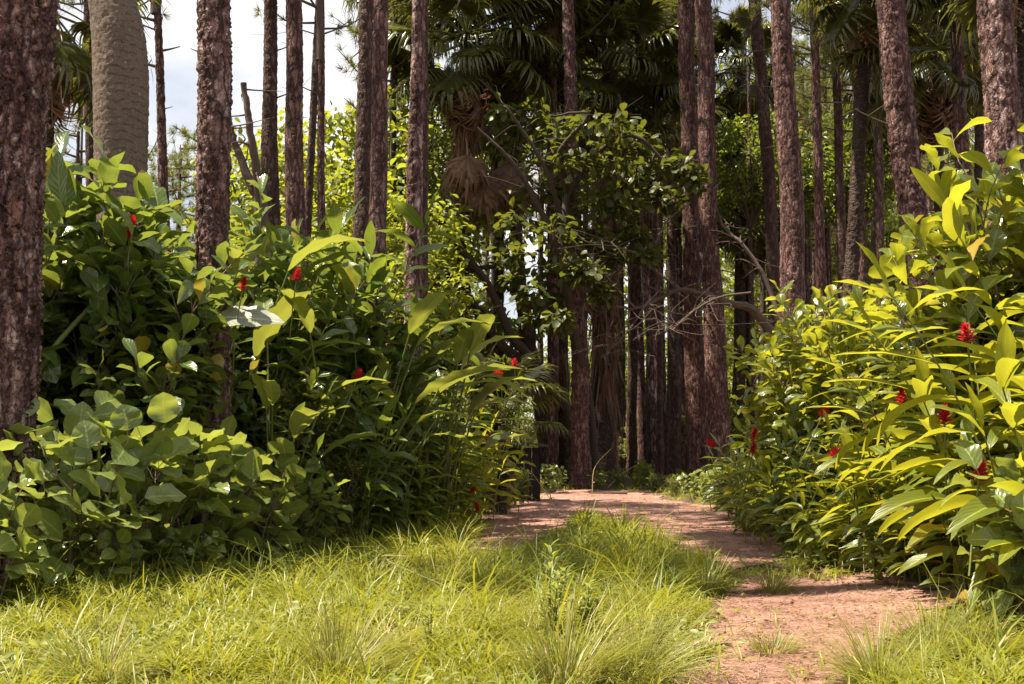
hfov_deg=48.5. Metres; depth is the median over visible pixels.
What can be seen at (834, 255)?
forest tree
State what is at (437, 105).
forest tree
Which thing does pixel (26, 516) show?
leafy shrub
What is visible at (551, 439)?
forest tree
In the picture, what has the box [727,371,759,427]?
forest shrub
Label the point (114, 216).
leafy shrub
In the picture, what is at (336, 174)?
leafy tree
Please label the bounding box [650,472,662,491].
plant
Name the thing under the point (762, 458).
ginger clump
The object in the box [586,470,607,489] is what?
plant
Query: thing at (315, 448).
ginger clump
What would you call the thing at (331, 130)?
leafy tree
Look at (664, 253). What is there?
forest tree
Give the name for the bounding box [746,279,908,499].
leafy shrub
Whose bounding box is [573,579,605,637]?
weed
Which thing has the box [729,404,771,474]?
forest shrub
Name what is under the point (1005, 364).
ginger clump
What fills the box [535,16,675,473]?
forest tree
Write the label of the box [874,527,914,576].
leafy shrub
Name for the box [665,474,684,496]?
plant
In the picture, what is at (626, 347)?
forest shrub
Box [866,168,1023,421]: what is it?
leafy shrub
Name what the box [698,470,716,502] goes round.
plant
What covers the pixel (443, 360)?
leafy tree
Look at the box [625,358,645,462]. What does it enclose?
forest shrub
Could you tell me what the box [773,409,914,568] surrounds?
ginger clump
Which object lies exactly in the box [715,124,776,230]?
forest tree
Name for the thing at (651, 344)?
pine tree
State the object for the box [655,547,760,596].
grass tuft
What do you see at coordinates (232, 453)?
leafy shrub
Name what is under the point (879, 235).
pine tree
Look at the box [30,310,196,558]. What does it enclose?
leafy shrub
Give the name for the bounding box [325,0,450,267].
forest tree
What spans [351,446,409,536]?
leafy shrub
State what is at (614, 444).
forest tree
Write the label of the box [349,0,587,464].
fan palm
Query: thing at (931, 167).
forest tree
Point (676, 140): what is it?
fan palm
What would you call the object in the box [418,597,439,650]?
weed
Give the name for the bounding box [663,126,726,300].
forest tree
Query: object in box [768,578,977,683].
grass tuft
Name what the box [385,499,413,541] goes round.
leafy shrub
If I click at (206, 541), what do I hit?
leafy shrub
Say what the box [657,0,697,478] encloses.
pine tree
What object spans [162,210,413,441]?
ginger clump
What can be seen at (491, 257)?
forest tree
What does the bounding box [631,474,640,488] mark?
plant
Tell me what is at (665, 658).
grass tuft
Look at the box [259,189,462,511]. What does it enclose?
ginger clump
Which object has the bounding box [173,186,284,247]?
leafy tree
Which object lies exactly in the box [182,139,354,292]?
leafy tree
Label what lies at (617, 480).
plant
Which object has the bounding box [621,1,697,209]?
forest tree
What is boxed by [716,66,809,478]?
forest tree
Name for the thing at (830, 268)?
forest tree
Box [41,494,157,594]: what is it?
leafy shrub
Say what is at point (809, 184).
forest tree
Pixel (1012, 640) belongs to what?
grass tuft
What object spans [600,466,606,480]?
plant
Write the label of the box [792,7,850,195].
forest tree
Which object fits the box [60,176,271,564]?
leafy shrub
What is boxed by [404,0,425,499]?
pine tree
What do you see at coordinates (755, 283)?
young pine
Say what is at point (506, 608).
grass tuft
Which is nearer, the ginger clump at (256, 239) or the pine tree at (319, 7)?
the ginger clump at (256, 239)
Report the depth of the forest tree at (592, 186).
35.94 m
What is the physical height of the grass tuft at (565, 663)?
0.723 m
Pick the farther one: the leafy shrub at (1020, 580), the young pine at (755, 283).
the young pine at (755, 283)
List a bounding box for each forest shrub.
[506,439,524,468]
[515,355,571,447]
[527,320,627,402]
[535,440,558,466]
[588,331,667,409]
[617,414,637,459]
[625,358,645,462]
[681,394,745,444]
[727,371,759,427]
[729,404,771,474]
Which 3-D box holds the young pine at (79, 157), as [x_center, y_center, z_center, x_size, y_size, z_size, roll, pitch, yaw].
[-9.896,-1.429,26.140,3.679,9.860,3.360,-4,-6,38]
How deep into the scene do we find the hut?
19.17 m
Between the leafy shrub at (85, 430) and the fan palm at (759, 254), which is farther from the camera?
the fan palm at (759, 254)
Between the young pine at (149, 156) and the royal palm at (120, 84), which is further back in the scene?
the young pine at (149, 156)
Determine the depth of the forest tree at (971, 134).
34.72 m
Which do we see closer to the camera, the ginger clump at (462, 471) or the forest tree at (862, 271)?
the ginger clump at (462, 471)
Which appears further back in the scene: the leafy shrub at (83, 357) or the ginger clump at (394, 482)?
the ginger clump at (394, 482)
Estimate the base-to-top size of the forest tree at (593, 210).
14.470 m
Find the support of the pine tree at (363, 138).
on the ground at (628, 482)
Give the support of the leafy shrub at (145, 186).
on the ground at (628, 482)
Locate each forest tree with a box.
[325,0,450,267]
[335,20,454,228]
[396,12,458,189]
[434,115,531,355]
[444,168,490,283]
[471,215,508,309]
[488,26,589,473]
[489,0,632,484]
[526,29,598,344]
[528,112,589,242]
[528,148,590,228]
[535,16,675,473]
[539,38,628,469]
[542,61,621,228]
[582,39,646,470]
[582,65,626,474]
[582,172,619,474]
[583,27,698,483]
[583,33,716,467]
[588,212,666,265]
[614,388,615,462]
[615,2,728,477]
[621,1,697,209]
[623,247,665,311]
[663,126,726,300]
[663,222,730,285]
[677,3,726,474]
[678,79,779,248]
[715,46,775,214]
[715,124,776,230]
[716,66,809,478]
[717,84,812,445]
[754,71,807,237]
[776,51,832,342]
[791,9,892,307]
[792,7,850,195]
[795,2,916,337]
[795,70,866,252]
[797,49,894,239]
[801,111,928,227]
[810,105,870,269]
[810,152,816,324]
[829,246,831,305]
[830,247,832,304]
[831,52,923,280]
[835,180,933,367]
[886,72,957,242]
[887,157,952,225]
[917,31,1016,122]
[921,149,951,230]
[926,158,931,229]
[944,111,974,177]
[944,144,974,210]
[968,125,974,175]
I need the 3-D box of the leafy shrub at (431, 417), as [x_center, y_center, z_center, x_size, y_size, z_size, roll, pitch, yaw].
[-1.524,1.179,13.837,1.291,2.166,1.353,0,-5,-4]
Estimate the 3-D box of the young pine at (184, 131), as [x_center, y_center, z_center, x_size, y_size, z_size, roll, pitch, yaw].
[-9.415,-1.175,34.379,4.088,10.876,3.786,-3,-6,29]
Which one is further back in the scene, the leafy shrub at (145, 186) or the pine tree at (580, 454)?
the pine tree at (580, 454)
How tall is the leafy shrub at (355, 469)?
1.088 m
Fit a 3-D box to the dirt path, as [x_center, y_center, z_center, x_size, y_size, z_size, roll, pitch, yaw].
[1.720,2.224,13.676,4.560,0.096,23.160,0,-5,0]
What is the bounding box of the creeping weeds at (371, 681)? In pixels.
[0,498,1023,683]
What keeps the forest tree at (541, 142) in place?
on the ground at (628, 482)
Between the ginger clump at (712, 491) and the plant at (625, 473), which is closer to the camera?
the ginger clump at (712, 491)
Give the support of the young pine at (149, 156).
on the ground at (628, 482)
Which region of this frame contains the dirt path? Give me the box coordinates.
[468,489,965,683]
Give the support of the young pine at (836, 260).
on the ground at (628, 482)
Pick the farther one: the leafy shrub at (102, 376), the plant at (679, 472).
the plant at (679, 472)
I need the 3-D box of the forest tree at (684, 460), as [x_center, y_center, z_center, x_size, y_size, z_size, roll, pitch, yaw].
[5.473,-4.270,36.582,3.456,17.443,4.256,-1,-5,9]
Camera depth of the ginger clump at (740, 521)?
12.30 m
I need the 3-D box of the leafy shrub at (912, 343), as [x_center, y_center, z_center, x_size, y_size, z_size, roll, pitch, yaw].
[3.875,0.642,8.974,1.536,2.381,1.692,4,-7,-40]
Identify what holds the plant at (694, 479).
on the ground at (628, 482)
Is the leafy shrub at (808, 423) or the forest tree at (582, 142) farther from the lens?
the forest tree at (582, 142)
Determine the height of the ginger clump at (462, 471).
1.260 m
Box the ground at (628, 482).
[0,455,1023,683]
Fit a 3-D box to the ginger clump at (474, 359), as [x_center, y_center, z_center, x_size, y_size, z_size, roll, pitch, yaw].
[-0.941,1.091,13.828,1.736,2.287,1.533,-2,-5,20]
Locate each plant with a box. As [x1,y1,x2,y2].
[178,234,371,511]
[191,297,394,557]
[243,252,526,529]
[275,286,508,544]
[334,338,537,523]
[341,314,538,523]
[540,463,567,491]
[540,479,544,493]
[546,478,562,492]
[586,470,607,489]
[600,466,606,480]
[607,469,623,488]
[617,467,630,480]
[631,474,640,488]
[632,459,648,479]
[634,463,654,487]
[646,473,665,491]
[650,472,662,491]
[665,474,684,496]
[674,469,707,499]
[675,468,683,480]
[695,466,705,484]
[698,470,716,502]
[706,461,745,505]
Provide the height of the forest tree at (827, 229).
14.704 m
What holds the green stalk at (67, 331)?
on the ground at (628, 482)
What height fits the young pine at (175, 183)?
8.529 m
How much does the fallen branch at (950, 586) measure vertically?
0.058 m
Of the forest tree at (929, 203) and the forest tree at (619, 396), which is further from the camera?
the forest tree at (929, 203)
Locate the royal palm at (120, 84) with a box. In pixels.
[88,0,149,221]
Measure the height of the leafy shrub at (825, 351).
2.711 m
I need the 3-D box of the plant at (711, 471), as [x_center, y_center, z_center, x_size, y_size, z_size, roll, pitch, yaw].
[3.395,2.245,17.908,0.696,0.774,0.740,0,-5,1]
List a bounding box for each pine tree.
[0,0,60,599]
[57,0,171,186]
[141,0,179,253]
[188,0,232,559]
[251,0,373,286]
[261,0,285,258]
[284,0,306,283]
[302,0,355,229]
[352,0,372,346]
[367,0,388,441]
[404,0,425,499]
[422,0,428,388]
[562,0,591,489]
[590,0,677,479]
[596,35,637,476]
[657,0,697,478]
[678,0,706,487]
[690,0,768,480]
[711,0,828,448]
[748,0,915,325]
[770,0,806,413]
[771,0,884,303]
[820,20,941,303]
[855,0,934,316]
[950,0,975,234]
[976,0,1023,278]
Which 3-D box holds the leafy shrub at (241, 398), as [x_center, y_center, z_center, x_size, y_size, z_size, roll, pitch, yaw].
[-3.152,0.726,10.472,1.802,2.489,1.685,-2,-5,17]
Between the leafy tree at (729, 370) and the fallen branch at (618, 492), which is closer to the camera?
the fallen branch at (618, 492)
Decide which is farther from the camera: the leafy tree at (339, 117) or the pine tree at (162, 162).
the leafy tree at (339, 117)
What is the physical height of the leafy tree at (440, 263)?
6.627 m
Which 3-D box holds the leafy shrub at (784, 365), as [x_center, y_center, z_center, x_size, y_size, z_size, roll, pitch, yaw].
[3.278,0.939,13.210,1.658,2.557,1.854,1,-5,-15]
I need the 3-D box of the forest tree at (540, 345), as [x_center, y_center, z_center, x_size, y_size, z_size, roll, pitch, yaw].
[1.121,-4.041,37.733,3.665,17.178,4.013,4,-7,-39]
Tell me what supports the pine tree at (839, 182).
on the ground at (628, 482)
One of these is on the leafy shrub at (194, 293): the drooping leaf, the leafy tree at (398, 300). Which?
the drooping leaf
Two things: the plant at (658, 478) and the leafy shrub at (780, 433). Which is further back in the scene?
the plant at (658, 478)
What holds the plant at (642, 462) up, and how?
on the ground at (628, 482)
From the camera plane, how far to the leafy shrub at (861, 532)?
8.67 m
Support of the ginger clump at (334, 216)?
on the ground at (628, 482)
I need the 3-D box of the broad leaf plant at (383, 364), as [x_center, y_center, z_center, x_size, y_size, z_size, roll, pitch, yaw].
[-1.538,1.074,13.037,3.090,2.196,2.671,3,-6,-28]
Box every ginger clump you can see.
[126,214,275,433]
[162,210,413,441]
[168,197,364,536]
[230,377,352,553]
[249,354,419,545]
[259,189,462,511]
[322,392,444,541]
[324,291,467,518]
[361,411,480,531]
[383,470,481,528]
[400,339,504,509]
[424,358,535,521]
[438,427,499,521]
[467,418,536,512]
[698,444,768,510]
[700,430,767,520]
[706,418,794,530]
[727,427,834,544]
[727,468,807,536]
[743,385,871,533]
[756,404,860,550]
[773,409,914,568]
[779,466,920,571]
[806,324,1014,585]
[810,358,961,574]
[825,278,1023,598]
[832,242,1023,621]
[836,445,959,584]
[876,497,992,585]
[882,391,1021,606]
[910,167,1023,572]
[916,248,1023,522]
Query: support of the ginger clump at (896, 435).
on the ground at (628, 482)
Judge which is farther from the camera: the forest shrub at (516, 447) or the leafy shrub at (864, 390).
the forest shrub at (516, 447)
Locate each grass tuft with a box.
[19,602,189,683]
[236,541,473,683]
[423,544,709,683]
[439,568,552,624]
[558,578,756,683]
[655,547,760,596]
[718,507,765,531]
[729,621,816,658]
[737,554,814,594]
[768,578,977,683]
[854,583,1020,665]
[912,575,1023,662]
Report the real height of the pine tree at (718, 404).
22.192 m
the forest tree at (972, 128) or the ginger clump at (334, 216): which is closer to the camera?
the ginger clump at (334, 216)
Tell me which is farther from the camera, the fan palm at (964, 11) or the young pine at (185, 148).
the young pine at (185, 148)
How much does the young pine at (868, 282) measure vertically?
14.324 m
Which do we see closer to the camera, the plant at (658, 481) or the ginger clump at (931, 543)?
the ginger clump at (931, 543)
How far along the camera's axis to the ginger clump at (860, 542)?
8.19 m
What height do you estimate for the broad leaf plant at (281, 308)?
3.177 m
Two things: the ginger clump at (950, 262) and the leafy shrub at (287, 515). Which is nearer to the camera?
the ginger clump at (950, 262)
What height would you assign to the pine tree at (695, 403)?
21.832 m
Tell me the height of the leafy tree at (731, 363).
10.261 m
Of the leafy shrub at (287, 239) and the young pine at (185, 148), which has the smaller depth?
the leafy shrub at (287, 239)
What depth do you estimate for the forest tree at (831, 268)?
41.73 m
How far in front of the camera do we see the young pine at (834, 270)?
57.20 m
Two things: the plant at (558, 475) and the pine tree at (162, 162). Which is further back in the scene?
the plant at (558, 475)
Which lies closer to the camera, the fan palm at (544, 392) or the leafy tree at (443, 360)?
the fan palm at (544, 392)
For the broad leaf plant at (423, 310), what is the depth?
11.96 m
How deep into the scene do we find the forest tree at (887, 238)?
39.35 m
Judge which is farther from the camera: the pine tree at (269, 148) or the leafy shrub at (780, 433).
the pine tree at (269, 148)
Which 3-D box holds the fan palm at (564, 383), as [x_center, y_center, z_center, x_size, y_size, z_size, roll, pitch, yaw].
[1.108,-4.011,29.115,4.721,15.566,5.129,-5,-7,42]
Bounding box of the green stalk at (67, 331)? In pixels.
[38,305,88,372]
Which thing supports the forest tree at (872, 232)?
on the ground at (628, 482)
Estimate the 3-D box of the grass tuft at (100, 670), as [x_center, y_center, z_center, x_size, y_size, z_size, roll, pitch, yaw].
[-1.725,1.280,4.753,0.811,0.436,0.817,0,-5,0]
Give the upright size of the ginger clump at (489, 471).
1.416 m
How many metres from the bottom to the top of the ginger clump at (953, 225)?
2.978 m
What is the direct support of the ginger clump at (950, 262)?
on the ground at (628, 482)
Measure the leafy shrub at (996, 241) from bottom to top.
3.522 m
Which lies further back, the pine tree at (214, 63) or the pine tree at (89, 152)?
the pine tree at (89, 152)
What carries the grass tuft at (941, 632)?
on the ground at (628, 482)
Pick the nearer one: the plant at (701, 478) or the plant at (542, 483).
the plant at (701, 478)
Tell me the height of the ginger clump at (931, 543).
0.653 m
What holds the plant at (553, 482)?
on the dirt path
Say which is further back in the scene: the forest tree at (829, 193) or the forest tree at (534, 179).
the forest tree at (534, 179)
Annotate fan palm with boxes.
[44,0,173,232]
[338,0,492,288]
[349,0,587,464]
[428,0,609,484]
[428,348,572,513]
[441,27,546,434]
[485,0,652,482]
[527,0,721,483]
[590,55,730,480]
[661,0,735,428]
[694,0,804,473]
[717,154,813,433]
[790,0,948,297]
[820,0,1017,270]
[822,21,974,290]
[905,0,1023,148]
[909,3,1017,247]
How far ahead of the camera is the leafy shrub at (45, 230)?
9.53 m
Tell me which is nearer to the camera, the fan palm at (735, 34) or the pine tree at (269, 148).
the pine tree at (269, 148)
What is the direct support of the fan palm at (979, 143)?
on the ground at (628, 482)
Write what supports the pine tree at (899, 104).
on the ground at (628, 482)
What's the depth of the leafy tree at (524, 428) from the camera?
37.59 m
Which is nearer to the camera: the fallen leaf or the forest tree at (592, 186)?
the fallen leaf
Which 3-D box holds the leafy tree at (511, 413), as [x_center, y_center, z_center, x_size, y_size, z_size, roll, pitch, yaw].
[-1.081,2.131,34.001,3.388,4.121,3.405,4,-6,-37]
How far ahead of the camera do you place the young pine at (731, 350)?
56.43 m
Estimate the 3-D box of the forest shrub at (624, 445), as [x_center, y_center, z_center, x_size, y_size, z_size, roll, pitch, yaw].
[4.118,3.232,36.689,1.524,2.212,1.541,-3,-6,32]
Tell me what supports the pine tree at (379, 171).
on the ground at (628, 482)
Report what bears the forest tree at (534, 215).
on the ground at (628, 482)
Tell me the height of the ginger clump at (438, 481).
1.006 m
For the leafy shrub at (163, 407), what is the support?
on the ground at (628, 482)
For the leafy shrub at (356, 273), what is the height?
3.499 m
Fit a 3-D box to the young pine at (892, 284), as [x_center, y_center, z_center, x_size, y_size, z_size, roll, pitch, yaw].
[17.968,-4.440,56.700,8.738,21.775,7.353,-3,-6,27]
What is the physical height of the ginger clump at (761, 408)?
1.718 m
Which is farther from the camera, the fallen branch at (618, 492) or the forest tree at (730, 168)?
the forest tree at (730, 168)
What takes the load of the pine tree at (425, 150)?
on the ground at (628, 482)
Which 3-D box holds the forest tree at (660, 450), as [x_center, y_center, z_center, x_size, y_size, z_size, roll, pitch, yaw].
[3.688,-2.365,29.779,2.625,12.306,2.875,4,-7,-40]
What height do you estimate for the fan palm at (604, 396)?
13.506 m
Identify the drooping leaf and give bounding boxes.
[180,305,283,337]
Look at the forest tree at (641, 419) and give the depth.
34.24 m
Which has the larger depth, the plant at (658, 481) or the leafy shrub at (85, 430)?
the plant at (658, 481)
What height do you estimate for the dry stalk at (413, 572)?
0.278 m
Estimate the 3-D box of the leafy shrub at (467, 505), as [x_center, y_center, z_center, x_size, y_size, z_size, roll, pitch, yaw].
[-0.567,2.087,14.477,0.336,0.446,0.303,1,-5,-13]
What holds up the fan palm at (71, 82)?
on the ground at (628, 482)
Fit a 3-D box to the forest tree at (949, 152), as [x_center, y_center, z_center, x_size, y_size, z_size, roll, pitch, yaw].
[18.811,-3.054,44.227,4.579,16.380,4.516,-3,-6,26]
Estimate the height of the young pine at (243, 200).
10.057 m
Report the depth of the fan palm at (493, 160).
31.17 m
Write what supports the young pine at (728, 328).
on the ground at (628, 482)
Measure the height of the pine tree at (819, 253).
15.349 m
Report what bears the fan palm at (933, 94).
on the ground at (628, 482)
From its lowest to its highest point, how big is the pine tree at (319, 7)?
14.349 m
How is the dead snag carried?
on the ground at (628, 482)
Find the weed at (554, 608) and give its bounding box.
[530,539,574,632]
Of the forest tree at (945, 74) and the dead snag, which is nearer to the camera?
the dead snag
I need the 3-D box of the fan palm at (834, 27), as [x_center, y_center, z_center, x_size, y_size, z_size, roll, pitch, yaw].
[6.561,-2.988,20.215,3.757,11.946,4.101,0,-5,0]
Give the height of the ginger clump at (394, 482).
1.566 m
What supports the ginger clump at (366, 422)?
on the ground at (628, 482)
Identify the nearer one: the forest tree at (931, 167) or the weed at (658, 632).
the weed at (658, 632)
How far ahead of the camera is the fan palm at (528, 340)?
28.05 m
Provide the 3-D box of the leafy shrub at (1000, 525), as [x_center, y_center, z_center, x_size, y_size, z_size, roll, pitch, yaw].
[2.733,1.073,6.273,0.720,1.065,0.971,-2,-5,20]
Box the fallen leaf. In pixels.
[876,578,897,584]
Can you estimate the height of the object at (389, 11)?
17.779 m
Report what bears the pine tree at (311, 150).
on the ground at (628, 482)
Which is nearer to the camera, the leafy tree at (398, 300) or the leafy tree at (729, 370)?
the leafy tree at (398, 300)
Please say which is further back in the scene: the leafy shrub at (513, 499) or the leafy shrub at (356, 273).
the leafy shrub at (513, 499)
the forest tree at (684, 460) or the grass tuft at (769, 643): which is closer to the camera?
the grass tuft at (769, 643)
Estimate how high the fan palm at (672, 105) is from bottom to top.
11.310 m
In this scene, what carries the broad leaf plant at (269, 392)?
on the ground at (628, 482)
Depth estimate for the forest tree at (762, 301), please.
39.70 m
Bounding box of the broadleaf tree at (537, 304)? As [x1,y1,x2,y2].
[476,87,716,484]
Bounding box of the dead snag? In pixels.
[230,82,278,269]
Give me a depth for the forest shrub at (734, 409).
32.58 m
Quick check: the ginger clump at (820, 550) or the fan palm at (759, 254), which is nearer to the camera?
the ginger clump at (820, 550)
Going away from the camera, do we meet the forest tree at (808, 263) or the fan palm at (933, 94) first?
the fan palm at (933, 94)
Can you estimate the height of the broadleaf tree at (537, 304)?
8.962 m
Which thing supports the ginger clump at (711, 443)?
on the ground at (628, 482)
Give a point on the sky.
(181, 75)
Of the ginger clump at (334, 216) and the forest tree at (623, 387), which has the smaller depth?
the ginger clump at (334, 216)
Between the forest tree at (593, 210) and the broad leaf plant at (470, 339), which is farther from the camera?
the forest tree at (593, 210)
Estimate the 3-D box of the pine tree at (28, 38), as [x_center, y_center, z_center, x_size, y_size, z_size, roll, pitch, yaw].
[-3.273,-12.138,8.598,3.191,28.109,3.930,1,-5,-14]
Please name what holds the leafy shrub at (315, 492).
on the ground at (628, 482)
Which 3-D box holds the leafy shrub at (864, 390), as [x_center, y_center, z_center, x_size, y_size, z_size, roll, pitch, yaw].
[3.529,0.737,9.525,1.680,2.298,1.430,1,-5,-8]
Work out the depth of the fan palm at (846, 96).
28.86 m
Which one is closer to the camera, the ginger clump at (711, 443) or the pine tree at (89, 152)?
the ginger clump at (711, 443)
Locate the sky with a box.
[54,0,974,418]
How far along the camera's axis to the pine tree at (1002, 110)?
12.69 m
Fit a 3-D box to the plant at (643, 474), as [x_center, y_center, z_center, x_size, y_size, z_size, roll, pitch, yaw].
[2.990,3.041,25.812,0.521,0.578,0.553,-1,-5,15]
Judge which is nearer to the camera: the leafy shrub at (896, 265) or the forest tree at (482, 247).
the leafy shrub at (896, 265)
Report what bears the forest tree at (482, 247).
on the ground at (628, 482)
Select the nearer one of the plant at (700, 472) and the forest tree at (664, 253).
the plant at (700, 472)
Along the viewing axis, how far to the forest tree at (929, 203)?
50.22 m
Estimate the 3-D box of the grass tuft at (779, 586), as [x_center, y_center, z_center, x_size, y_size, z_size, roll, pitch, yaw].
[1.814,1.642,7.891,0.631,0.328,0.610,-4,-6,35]
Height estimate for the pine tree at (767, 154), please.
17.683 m
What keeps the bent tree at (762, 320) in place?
on the ground at (628, 482)
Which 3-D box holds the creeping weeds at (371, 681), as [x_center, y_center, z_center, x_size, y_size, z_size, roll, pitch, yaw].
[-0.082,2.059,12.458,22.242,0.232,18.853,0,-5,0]
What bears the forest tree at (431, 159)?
on the ground at (628, 482)
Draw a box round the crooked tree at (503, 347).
[428,185,570,456]
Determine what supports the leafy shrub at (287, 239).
on the ground at (628, 482)
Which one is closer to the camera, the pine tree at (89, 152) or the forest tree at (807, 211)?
the pine tree at (89, 152)
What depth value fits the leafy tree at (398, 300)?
22.65 m
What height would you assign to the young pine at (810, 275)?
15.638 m
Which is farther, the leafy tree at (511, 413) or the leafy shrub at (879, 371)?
the leafy tree at (511, 413)
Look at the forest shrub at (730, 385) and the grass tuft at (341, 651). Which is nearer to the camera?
the grass tuft at (341, 651)
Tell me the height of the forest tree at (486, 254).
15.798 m
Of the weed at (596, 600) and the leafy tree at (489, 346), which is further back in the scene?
the leafy tree at (489, 346)
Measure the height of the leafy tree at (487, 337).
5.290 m
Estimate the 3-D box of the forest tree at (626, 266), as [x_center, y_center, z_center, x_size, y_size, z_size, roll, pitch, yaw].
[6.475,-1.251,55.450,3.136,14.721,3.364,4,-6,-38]
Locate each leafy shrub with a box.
[0,390,199,595]
[0,439,22,532]
[0,450,68,601]
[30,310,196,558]
[31,131,189,561]
[35,217,142,526]
[36,392,233,584]
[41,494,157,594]
[43,125,246,481]
[43,218,50,233]
[52,315,215,560]
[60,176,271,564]
[103,415,284,582]
[157,524,224,581]
[162,174,323,510]
[166,311,270,525]
[182,437,308,569]
[237,226,429,527]
[240,363,360,549]
[249,457,352,560]
[315,440,374,550]
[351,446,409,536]
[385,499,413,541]
[391,379,438,492]
[429,411,482,482]
[457,491,479,518]
[507,486,517,509]
[513,463,530,504]
[723,313,824,487]
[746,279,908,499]
[766,383,856,507]
[777,282,906,498]
[828,290,981,567]
[834,325,904,492]
[844,347,914,530]
[848,495,890,572]
[855,145,1023,484]
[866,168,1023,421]
[874,282,1022,478]
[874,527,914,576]
[888,117,1023,484]
[937,440,1023,630]
[1003,477,1023,584]
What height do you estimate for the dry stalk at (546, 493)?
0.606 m
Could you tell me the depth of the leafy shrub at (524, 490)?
18.22 m
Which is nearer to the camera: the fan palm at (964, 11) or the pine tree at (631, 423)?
the fan palm at (964, 11)
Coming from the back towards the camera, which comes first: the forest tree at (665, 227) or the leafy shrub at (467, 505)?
the forest tree at (665, 227)
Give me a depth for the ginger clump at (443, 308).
12.68 m
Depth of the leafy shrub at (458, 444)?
16.37 m
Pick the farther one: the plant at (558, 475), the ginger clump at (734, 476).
the plant at (558, 475)
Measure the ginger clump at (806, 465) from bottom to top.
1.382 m
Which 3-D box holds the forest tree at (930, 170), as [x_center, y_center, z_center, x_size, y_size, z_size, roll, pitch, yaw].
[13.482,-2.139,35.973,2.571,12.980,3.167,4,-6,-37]
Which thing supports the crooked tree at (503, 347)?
on the ground at (628, 482)
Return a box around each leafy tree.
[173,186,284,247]
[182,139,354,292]
[228,86,495,364]
[231,157,444,377]
[237,105,515,393]
[281,183,486,432]
[310,230,438,383]
[391,302,484,431]
[428,251,545,433]
[437,310,522,447]
[478,352,531,446]
[492,403,537,465]
[665,281,759,397]
[702,248,834,421]
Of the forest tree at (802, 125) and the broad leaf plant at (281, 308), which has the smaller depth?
the broad leaf plant at (281, 308)
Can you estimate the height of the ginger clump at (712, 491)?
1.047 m
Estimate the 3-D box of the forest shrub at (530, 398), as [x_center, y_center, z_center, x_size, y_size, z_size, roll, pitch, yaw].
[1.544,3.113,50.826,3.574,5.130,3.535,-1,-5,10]
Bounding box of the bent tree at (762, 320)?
[557,185,779,364]
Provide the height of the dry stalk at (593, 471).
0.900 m
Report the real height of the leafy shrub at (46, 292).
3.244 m
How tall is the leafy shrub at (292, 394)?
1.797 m
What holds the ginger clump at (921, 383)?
on the ground at (628, 482)
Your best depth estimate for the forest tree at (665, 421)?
33.46 m
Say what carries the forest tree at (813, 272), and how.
on the ground at (628, 482)
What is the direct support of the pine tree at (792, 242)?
on the ground at (628, 482)
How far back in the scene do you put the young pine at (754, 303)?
58.92 m
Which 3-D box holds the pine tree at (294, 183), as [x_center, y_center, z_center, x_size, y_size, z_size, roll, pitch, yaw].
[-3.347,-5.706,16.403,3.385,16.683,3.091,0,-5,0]
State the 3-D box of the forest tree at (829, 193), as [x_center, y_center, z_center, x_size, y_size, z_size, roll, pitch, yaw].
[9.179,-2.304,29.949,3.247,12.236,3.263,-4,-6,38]
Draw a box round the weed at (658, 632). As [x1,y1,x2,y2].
[649,609,668,654]
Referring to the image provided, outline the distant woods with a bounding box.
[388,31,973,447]
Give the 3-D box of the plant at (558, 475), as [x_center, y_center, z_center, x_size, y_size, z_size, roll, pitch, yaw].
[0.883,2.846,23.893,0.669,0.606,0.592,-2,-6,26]
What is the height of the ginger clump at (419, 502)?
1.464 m
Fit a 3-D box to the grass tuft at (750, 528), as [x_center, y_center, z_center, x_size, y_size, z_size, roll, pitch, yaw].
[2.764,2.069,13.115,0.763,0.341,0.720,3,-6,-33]
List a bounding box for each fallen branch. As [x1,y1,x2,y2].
[589,491,626,493]
[912,582,967,589]
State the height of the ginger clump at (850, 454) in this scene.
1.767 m
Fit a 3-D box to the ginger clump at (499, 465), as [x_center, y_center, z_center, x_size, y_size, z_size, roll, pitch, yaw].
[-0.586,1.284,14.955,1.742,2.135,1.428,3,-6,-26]
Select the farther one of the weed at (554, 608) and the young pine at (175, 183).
the young pine at (175, 183)
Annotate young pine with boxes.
[54,102,85,183]
[147,129,191,250]
[148,151,196,242]
[150,123,233,244]
[153,130,197,243]
[231,151,260,209]
[666,222,765,381]
[720,20,870,334]
[723,74,831,357]
[725,68,896,341]
[756,242,837,376]
[809,136,897,306]
[827,72,897,298]
[831,234,836,280]
[833,210,899,303]
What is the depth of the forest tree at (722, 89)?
37.80 m
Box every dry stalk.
[382,555,470,597]
[532,473,557,511]
[592,450,609,491]
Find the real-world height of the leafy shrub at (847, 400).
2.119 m
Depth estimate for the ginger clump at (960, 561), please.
7.12 m

